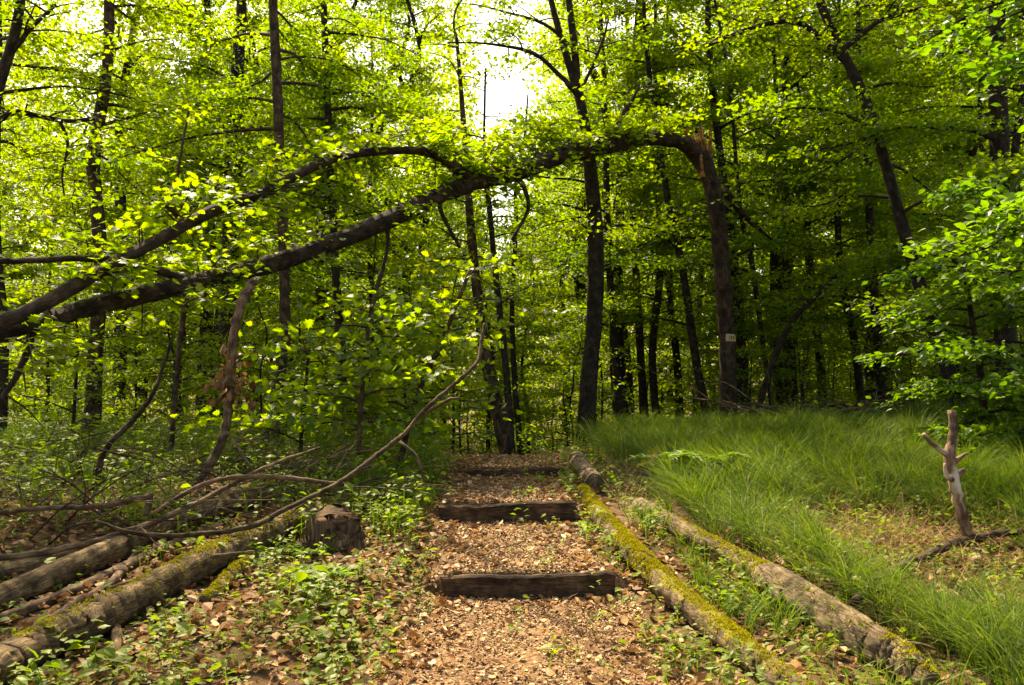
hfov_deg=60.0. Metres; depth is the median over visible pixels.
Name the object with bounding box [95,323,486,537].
fallen branch
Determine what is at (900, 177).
forest tree
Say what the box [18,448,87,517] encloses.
dead twig
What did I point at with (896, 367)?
sapling
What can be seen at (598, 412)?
sapling
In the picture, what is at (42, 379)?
sapling
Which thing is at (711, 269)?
forest tree
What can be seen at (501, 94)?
sky
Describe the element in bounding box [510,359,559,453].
sapling
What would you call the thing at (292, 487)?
dead twig
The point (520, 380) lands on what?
forest tree
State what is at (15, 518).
dead twig
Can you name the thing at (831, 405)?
dead stick
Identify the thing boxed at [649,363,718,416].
sapling
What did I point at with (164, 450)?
shaded grass
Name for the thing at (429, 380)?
sapling
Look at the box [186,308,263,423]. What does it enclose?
sapling
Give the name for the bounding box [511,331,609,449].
sapling
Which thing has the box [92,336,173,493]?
fallen branch
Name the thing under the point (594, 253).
forest tree
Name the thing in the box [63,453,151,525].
dead twig
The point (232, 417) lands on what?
sapling
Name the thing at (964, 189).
leafy shrub
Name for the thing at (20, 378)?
sapling
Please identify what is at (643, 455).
fern
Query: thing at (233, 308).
sapling
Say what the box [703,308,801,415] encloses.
sapling
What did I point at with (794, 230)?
forest tree
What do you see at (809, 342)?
sapling
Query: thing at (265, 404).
sapling
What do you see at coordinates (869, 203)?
forest tree
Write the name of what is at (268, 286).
forest tree
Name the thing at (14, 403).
sapling
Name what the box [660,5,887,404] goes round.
forest tree
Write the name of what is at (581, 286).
forest tree
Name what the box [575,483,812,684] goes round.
mossy log
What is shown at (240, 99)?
forest tree
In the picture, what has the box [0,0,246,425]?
forest tree
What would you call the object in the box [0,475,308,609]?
fallen log
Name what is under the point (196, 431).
dead twig
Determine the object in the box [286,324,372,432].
sapling
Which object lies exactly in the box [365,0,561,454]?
forest tree
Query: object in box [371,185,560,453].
sapling
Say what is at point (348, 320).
sapling
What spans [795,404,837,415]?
dead stick
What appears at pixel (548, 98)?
forest tree
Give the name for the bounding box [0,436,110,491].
dead twig
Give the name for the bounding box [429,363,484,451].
sapling
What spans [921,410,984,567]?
dead snag
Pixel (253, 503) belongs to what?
dead twig
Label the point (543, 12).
forest tree
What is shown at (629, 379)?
forest tree
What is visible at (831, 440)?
grass
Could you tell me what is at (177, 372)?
sapling
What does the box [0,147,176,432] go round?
sapling
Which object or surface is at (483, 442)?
sapling
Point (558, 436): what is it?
sapling
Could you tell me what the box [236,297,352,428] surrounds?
sapling
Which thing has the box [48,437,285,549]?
dead twig
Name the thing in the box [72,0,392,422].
forest tree
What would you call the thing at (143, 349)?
forest tree
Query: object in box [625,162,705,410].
forest tree
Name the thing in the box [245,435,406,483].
dead twig
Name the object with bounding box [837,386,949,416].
dead stick
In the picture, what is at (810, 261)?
forest tree
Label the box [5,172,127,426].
forest tree
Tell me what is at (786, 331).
forest tree
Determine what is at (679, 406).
sapling
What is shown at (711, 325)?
forest tree
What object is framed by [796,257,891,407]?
sapling
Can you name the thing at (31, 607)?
fallen branch
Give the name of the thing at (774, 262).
forest tree
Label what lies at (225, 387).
fallen branch
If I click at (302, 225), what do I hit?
forest tree
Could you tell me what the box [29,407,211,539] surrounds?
dead twig
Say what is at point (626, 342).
sapling
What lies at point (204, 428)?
dead twig
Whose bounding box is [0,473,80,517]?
dead twig
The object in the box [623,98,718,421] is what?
forest tree
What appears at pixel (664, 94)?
forest tree
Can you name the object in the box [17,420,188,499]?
dead twig
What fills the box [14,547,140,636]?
fallen branch
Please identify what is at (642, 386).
forest tree
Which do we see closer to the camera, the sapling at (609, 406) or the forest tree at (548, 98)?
the sapling at (609, 406)
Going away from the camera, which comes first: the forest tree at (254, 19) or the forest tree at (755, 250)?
the forest tree at (254, 19)
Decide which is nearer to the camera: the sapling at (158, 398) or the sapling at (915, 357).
the sapling at (915, 357)
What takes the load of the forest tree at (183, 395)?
on the ground at (258, 675)
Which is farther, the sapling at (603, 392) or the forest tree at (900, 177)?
the forest tree at (900, 177)
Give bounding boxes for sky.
[1,0,1021,409]
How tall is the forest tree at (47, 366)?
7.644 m
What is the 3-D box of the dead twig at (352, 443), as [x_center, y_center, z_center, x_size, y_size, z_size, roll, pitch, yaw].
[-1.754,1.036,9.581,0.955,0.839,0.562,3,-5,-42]
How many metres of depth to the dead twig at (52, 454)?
8.69 m
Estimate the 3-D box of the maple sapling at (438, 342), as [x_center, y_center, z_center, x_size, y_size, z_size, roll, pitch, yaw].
[-1.064,0.323,10.114,3.273,2.769,2.847,1,-4,-16]
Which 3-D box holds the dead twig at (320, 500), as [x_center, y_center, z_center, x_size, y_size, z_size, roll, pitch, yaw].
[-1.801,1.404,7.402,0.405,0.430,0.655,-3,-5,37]
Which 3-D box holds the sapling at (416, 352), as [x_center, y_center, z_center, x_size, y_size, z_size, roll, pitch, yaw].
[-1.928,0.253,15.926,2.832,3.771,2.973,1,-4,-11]
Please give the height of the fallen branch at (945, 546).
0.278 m
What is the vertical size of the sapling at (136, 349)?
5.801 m
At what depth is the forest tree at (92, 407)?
14.81 m
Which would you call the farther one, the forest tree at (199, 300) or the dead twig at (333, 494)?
the forest tree at (199, 300)
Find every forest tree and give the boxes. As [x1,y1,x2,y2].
[0,0,165,208]
[0,0,192,436]
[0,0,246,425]
[0,0,260,435]
[0,4,37,279]
[0,95,112,428]
[0,121,49,415]
[0,158,109,421]
[1,27,60,294]
[1,107,87,425]
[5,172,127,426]
[27,227,133,427]
[38,0,368,421]
[68,42,198,422]
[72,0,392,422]
[79,151,194,398]
[81,0,460,445]
[89,0,293,420]
[103,234,170,386]
[105,30,242,377]
[108,70,198,396]
[114,0,278,437]
[150,226,236,420]
[151,127,244,384]
[154,0,482,433]
[155,129,329,409]
[176,2,384,406]
[211,99,307,403]
[213,0,439,405]
[236,100,332,373]
[240,42,381,374]
[250,39,390,352]
[270,0,466,423]
[271,0,481,427]
[287,6,464,431]
[308,250,389,422]
[316,170,428,424]
[342,0,508,428]
[347,165,410,424]
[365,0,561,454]
[386,169,518,434]
[388,120,479,384]
[401,48,584,454]
[425,0,748,445]
[438,190,558,451]
[468,95,577,454]
[468,228,563,425]
[475,205,579,453]
[479,0,767,421]
[484,0,714,375]
[487,0,681,422]
[490,0,641,423]
[510,93,612,445]
[521,173,608,441]
[528,0,789,418]
[537,0,762,418]
[540,42,750,420]
[551,0,717,420]
[551,199,636,381]
[560,0,892,416]
[570,0,753,420]
[593,0,839,405]
[599,203,662,402]
[621,0,967,407]
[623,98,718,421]
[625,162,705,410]
[642,0,842,405]
[645,59,767,417]
[657,11,794,354]
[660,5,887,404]
[662,0,1023,409]
[665,132,770,409]
[673,133,760,400]
[677,0,907,316]
[718,0,923,407]
[736,0,977,407]
[736,0,987,408]
[738,121,844,392]
[745,10,899,352]
[745,230,933,415]
[747,44,891,406]
[748,64,842,382]
[755,0,1023,405]
[756,0,1023,411]
[768,0,947,399]
[804,123,928,380]
[809,1,987,402]
[809,3,948,404]
[822,0,1023,373]
[845,0,1023,403]
[860,2,1017,404]
[881,0,1023,372]
[899,1,1023,310]
[912,16,1023,368]
[924,0,1023,352]
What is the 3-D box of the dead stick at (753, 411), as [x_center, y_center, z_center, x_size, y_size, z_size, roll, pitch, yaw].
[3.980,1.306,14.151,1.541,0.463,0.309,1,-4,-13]
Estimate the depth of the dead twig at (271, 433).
10.81 m
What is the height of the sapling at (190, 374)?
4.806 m
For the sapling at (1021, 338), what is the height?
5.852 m
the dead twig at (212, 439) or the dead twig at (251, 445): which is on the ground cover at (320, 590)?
the dead twig at (251, 445)
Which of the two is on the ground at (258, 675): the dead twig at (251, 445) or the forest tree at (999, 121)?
the forest tree at (999, 121)
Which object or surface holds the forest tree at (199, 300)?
on the ground at (258, 675)
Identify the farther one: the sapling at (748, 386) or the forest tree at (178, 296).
the forest tree at (178, 296)
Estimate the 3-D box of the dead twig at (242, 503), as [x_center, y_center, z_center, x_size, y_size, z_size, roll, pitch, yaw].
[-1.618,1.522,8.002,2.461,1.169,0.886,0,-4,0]
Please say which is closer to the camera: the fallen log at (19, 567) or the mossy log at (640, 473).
the fallen log at (19, 567)
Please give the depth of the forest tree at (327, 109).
15.93 m
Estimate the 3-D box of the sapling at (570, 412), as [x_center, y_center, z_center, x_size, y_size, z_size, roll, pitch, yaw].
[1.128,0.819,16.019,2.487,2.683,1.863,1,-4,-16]
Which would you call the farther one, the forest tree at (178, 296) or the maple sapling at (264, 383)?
the forest tree at (178, 296)
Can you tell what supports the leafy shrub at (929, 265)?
on the ground at (258, 675)
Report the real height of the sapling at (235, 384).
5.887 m
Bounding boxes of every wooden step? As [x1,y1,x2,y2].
[438,500,575,522]
[440,570,614,599]
[455,468,565,476]
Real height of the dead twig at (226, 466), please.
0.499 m
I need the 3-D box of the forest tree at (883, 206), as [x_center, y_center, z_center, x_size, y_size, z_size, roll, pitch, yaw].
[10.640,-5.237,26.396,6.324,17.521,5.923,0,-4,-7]
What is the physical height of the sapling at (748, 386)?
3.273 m
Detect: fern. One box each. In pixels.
[70,455,159,466]
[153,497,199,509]
[276,542,339,555]
[279,463,347,477]
[279,562,371,582]
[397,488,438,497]
[625,453,684,465]
[656,448,751,463]
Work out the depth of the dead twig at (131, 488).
7.46 m
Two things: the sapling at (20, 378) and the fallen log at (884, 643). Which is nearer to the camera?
the fallen log at (884, 643)
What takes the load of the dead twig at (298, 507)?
on the ground at (258, 675)
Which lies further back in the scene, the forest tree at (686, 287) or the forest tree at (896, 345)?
the forest tree at (896, 345)
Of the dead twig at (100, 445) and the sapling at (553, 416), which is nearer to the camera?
the dead twig at (100, 445)
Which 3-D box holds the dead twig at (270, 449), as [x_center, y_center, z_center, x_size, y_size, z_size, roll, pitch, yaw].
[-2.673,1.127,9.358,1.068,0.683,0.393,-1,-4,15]
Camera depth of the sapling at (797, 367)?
27.52 m
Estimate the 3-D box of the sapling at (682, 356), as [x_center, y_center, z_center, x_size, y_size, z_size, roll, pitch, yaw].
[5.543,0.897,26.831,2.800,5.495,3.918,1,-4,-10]
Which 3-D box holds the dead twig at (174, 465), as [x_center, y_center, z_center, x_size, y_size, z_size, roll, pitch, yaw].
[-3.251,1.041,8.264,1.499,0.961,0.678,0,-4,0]
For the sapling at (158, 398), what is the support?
on the ground at (258, 675)
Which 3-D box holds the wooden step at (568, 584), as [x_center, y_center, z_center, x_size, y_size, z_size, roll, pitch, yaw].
[0.112,1.708,6.098,1.207,0.281,0.100,0,-4,0]
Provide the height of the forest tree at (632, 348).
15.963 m
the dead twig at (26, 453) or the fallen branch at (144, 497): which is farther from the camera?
the dead twig at (26, 453)
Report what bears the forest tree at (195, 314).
on the ground at (258, 675)
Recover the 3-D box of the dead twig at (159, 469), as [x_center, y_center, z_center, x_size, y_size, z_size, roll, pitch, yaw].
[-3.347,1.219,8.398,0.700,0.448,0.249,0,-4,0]
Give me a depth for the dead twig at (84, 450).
8.38 m
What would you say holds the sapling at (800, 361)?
on the ground at (258, 675)
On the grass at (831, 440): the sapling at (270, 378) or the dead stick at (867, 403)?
the dead stick at (867, 403)
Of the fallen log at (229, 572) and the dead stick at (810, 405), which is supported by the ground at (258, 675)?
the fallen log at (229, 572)
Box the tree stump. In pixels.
[297,504,366,554]
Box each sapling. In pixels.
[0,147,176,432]
[1,228,49,428]
[2,233,50,411]
[7,298,72,424]
[8,282,84,429]
[8,354,57,420]
[27,322,133,430]
[45,211,204,429]
[60,201,252,427]
[63,105,245,457]
[64,350,158,429]
[128,383,181,430]
[151,319,402,466]
[167,340,197,424]
[170,334,248,429]
[170,338,197,423]
[177,218,304,428]
[184,212,353,427]
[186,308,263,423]
[189,338,258,420]
[191,367,258,417]
[212,271,467,462]
[234,321,266,414]
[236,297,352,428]
[243,341,307,424]
[246,357,300,420]
[252,273,360,429]
[270,250,565,475]
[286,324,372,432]
[295,234,409,432]
[324,250,485,437]
[345,294,436,429]
[348,287,451,427]
[350,272,430,424]
[361,288,475,449]
[365,350,462,444]
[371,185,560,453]
[398,345,504,454]
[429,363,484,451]
[445,371,497,453]
[461,363,509,452]
[462,304,563,448]
[503,323,572,453]
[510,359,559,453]
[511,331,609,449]
[513,314,627,444]
[524,365,578,453]
[540,218,662,429]
[547,367,612,444]
[548,330,611,439]
[575,392,610,418]
[596,352,663,416]
[599,266,701,415]
[631,345,696,418]
[634,340,692,415]
[647,287,718,418]
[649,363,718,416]
[659,361,718,421]
[667,244,782,420]
[686,333,718,418]
[691,275,800,413]
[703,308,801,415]
[710,358,774,406]
[739,273,863,408]
[741,243,857,409]
[745,315,769,414]
[749,309,820,408]
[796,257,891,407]
[796,306,873,412]
[803,328,862,400]
[804,260,897,405]
[824,304,917,400]
[826,280,961,407]
[852,294,939,408]
[872,270,989,407]
[873,175,1019,404]
[878,223,995,406]
[898,305,1023,398]
[938,228,1023,404]
[972,226,1023,370]
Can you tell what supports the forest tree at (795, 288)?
on the ground at (258, 675)
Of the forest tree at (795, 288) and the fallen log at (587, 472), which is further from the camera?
the forest tree at (795, 288)
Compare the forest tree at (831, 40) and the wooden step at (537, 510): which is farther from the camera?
the forest tree at (831, 40)
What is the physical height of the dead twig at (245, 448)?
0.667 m
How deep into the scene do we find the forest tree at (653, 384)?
19.95 m
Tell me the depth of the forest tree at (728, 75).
17.49 m
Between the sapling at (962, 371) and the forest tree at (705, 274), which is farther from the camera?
the forest tree at (705, 274)
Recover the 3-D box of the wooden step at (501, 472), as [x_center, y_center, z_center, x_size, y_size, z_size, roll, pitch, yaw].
[-0.026,1.550,10.216,1.306,0.210,0.101,0,-4,0]
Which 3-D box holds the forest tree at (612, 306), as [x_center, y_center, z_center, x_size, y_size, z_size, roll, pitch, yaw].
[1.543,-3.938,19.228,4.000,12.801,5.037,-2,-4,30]
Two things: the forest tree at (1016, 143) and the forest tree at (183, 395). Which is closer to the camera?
the forest tree at (1016, 143)
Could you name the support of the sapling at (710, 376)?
on the ground at (258, 675)
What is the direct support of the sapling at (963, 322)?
on the ground at (258, 675)
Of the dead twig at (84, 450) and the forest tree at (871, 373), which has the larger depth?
the forest tree at (871, 373)
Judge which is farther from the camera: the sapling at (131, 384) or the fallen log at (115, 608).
the sapling at (131, 384)
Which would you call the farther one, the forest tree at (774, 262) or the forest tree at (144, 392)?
the forest tree at (144, 392)
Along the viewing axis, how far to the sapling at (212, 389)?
16.11 m
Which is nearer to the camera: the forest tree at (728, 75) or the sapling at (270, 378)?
the forest tree at (728, 75)
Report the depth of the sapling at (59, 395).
17.27 m
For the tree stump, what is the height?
0.494 m
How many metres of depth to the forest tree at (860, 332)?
38.56 m
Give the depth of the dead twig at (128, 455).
8.85 m
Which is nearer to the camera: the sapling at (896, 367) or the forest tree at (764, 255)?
the sapling at (896, 367)
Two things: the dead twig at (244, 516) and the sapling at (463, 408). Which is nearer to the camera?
the dead twig at (244, 516)
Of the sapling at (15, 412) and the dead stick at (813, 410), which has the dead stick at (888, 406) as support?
the dead stick at (813, 410)
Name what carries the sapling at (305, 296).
on the ground at (258, 675)
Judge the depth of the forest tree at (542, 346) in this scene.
24.34 m
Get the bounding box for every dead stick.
[644,366,790,412]
[678,355,803,414]
[712,397,810,417]
[725,397,813,413]
[727,410,796,417]
[786,397,864,417]
[788,393,830,412]
[792,405,835,416]
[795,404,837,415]
[798,391,869,414]
[815,409,873,419]
[816,381,933,415]
[834,392,888,414]
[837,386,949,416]
[845,398,893,411]
[852,403,907,416]
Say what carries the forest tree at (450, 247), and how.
on the ground at (258, 675)
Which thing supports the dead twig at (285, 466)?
on the ground at (258, 675)
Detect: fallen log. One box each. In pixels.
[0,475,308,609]
[0,498,322,684]
[0,549,81,582]
[568,451,604,490]
[632,497,941,684]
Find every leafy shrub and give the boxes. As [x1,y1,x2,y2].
[847,237,1023,459]
[896,164,1023,443]
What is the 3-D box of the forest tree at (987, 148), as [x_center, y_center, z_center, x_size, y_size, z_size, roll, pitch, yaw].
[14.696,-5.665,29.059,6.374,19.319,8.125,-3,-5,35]
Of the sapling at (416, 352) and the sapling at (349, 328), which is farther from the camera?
the sapling at (349, 328)
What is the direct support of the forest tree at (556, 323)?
on the ground at (258, 675)
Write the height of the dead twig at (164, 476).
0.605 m
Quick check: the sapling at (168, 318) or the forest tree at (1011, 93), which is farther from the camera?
the forest tree at (1011, 93)
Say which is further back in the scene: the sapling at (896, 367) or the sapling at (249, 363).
the sapling at (249, 363)
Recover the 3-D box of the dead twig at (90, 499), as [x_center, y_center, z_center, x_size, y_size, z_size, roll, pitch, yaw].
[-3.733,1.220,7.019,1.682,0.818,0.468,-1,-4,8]
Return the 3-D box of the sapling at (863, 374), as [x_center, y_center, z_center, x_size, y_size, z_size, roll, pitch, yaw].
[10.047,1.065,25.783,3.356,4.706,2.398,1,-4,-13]
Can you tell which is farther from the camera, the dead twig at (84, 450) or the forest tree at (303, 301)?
the forest tree at (303, 301)
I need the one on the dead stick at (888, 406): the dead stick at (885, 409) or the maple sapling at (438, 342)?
the dead stick at (885, 409)
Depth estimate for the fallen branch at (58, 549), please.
6.61 m
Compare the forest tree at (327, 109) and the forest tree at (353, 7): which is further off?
the forest tree at (353, 7)
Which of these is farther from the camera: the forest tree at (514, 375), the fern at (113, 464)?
the forest tree at (514, 375)
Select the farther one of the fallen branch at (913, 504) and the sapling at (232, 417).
the sapling at (232, 417)
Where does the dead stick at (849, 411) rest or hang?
on the grass at (831, 440)
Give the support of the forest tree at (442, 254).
on the ground at (258, 675)
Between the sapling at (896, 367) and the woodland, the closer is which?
the sapling at (896, 367)
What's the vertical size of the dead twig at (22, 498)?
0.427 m
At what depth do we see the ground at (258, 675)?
5.78 m
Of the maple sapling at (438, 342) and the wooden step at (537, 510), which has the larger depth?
the maple sapling at (438, 342)
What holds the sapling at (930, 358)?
on the ground at (258, 675)
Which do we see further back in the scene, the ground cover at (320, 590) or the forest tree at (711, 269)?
the forest tree at (711, 269)
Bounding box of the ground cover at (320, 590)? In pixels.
[0,400,1023,684]
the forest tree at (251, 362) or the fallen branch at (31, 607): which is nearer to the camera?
the fallen branch at (31, 607)
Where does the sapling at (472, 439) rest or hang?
on the ground at (258, 675)
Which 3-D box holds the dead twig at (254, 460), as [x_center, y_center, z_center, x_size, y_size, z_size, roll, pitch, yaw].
[-2.428,1.305,8.570,2.180,1.446,0.648,2,-4,-27]
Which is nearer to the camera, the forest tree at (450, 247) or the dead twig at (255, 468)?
the dead twig at (255, 468)
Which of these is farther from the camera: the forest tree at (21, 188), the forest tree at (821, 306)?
the forest tree at (21, 188)
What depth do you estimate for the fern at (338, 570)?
6.09 m
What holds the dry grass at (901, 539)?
on the ground at (258, 675)
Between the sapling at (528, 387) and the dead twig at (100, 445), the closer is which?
the dead twig at (100, 445)
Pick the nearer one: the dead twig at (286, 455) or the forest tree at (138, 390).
the dead twig at (286, 455)
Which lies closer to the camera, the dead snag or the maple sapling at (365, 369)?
the dead snag
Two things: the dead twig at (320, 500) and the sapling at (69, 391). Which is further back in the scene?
the sapling at (69, 391)
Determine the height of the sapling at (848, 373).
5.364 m
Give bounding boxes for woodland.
[0,0,1022,452]
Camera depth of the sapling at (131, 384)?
21.89 m
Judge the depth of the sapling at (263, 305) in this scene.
17.44 m
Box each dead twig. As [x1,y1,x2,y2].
[0,398,144,478]
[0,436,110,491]
[0,444,131,536]
[0,468,114,522]
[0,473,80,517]
[0,474,133,515]
[2,415,140,477]
[3,463,39,516]
[5,515,30,522]
[13,360,190,471]
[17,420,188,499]
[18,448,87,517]
[24,431,194,482]
[27,388,191,474]
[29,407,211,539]
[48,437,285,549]
[51,416,164,486]
[55,453,292,535]
[56,432,129,467]
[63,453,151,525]
[86,402,219,494]
[95,448,205,495]
[108,424,253,510]
[111,394,283,487]
[123,447,189,492]
[138,413,364,493]
[139,396,315,489]
[158,458,369,502]
[160,461,276,510]
[161,445,224,485]
[164,399,251,441]
[174,414,335,469]
[178,414,214,448]
[182,452,277,473]
[195,416,258,471]
[196,503,260,519]
[212,401,358,479]
[212,441,295,501]
[222,448,468,507]
[232,424,298,479]
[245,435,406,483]
[250,422,289,447]
[259,415,348,509]
[259,423,374,495]
[262,412,377,471]
[278,488,341,505]
[290,437,459,514]
[299,399,392,475]
[314,455,485,509]
[317,424,510,498]
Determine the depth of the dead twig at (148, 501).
6.64 m
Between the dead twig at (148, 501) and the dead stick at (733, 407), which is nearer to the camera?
the dead twig at (148, 501)
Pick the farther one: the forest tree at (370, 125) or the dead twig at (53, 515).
the forest tree at (370, 125)
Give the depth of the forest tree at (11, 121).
27.86 m
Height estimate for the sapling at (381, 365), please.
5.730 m
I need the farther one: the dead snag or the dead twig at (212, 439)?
the dead twig at (212, 439)
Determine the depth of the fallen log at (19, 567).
6.13 m
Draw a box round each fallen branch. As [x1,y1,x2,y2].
[0,447,320,560]
[0,492,153,515]
[0,508,211,563]
[0,518,230,624]
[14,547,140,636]
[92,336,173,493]
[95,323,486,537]
[108,550,254,589]
[151,474,343,515]
[194,277,258,484]
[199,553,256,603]
[850,528,1023,606]
[884,498,951,529]
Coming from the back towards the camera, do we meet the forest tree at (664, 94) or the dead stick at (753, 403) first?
the forest tree at (664, 94)
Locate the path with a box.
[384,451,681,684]
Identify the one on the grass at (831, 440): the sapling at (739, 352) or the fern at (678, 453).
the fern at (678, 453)
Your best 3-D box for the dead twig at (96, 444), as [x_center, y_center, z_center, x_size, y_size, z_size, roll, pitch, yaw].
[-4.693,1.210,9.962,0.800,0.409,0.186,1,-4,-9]
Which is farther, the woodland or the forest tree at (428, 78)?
the woodland
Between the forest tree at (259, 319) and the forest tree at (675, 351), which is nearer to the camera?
the forest tree at (675, 351)
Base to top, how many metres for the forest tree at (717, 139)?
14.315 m
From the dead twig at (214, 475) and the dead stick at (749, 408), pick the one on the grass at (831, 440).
the dead stick at (749, 408)
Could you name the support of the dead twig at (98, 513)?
on the ground at (258, 675)
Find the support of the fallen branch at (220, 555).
on the fallen log at (115, 608)
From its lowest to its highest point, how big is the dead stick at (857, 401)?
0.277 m
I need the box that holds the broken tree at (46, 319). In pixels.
[0,75,772,428]
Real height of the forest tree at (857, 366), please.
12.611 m
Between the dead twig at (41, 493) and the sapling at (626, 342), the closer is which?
the dead twig at (41, 493)
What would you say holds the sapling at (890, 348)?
on the ground at (258, 675)
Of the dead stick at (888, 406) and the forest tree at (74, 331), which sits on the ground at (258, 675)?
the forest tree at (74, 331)
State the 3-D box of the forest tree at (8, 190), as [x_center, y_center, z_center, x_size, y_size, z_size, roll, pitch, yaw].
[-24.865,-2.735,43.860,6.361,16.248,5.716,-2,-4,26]
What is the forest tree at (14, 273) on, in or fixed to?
on the ground at (258, 675)
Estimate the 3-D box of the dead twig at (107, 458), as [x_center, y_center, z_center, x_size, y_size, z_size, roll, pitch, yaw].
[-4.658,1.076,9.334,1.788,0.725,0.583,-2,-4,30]
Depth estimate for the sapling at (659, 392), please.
32.52 m
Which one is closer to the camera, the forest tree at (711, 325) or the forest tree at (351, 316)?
the forest tree at (351, 316)
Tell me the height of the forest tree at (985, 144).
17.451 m
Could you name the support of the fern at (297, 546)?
on the ground at (258, 675)
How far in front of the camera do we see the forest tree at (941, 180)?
34.41 m
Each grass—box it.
[0,418,470,529]
[560,393,1023,684]
[584,411,1023,661]
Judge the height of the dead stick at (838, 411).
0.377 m
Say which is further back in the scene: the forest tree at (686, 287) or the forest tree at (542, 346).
the forest tree at (542, 346)
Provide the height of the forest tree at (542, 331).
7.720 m
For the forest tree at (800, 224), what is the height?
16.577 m
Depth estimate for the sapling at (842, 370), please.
23.36 m
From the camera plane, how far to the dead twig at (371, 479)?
8.18 m
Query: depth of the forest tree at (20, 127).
22.18 m
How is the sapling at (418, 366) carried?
on the ground at (258, 675)
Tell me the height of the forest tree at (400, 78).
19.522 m
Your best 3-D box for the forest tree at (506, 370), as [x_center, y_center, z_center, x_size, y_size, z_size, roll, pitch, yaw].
[-0.303,-1.251,14.713,2.974,6.755,2.831,0,-4,0]
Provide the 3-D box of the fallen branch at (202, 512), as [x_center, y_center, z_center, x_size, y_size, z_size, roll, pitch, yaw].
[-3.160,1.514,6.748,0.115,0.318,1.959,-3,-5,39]
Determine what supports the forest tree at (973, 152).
on the ground at (258, 675)
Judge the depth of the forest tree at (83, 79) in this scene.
13.76 m
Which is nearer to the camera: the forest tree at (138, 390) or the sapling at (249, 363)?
the sapling at (249, 363)
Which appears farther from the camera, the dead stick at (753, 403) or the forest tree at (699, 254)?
the forest tree at (699, 254)
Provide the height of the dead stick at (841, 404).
0.400 m
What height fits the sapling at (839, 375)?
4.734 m
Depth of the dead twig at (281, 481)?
8.24 m
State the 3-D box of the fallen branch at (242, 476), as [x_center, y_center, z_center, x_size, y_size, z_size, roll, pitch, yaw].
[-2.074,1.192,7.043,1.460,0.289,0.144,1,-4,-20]
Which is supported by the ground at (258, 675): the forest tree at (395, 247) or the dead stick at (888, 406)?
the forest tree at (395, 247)
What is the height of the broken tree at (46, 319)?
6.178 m
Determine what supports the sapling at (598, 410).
on the ground at (258, 675)
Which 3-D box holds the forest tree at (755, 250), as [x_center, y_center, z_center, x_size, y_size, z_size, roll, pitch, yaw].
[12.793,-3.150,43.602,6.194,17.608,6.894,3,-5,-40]
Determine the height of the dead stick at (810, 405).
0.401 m
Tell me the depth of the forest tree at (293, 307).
44.17 m
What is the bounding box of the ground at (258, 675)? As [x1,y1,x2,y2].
[0,409,1023,684]
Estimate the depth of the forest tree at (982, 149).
27.20 m
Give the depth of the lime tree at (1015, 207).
7.92 m
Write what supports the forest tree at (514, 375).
on the ground at (258, 675)
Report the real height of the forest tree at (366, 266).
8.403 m
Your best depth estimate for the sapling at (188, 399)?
29.50 m
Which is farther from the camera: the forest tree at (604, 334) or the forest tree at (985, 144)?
the forest tree at (604, 334)
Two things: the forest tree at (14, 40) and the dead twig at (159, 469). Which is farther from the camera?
the forest tree at (14, 40)
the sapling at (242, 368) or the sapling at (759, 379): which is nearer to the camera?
the sapling at (759, 379)
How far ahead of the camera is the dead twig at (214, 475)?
8.70 m
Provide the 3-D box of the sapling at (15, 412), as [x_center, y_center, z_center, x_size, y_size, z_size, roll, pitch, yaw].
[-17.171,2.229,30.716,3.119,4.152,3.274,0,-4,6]
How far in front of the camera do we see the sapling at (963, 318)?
15.08 m
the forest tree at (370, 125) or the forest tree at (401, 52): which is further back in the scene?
the forest tree at (401, 52)
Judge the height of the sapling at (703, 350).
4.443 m
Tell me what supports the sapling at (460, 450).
on the ground at (258, 675)
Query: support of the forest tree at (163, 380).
on the ground at (258, 675)
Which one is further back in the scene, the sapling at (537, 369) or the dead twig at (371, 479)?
the sapling at (537, 369)
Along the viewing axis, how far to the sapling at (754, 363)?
25.70 m
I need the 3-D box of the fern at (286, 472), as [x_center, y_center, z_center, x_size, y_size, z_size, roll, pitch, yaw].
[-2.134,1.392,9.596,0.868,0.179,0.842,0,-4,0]
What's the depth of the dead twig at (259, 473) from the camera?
7.51 m
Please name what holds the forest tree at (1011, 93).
on the ground at (258, 675)
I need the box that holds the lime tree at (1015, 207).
[884,0,1023,289]
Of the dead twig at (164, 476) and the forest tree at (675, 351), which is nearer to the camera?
the dead twig at (164, 476)
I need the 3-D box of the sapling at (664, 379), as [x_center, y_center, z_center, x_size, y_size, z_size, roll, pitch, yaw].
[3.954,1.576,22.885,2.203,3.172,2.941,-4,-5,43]
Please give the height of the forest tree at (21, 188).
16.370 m
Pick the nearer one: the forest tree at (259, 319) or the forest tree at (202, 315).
the forest tree at (202, 315)
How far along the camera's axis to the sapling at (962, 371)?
19.92 m

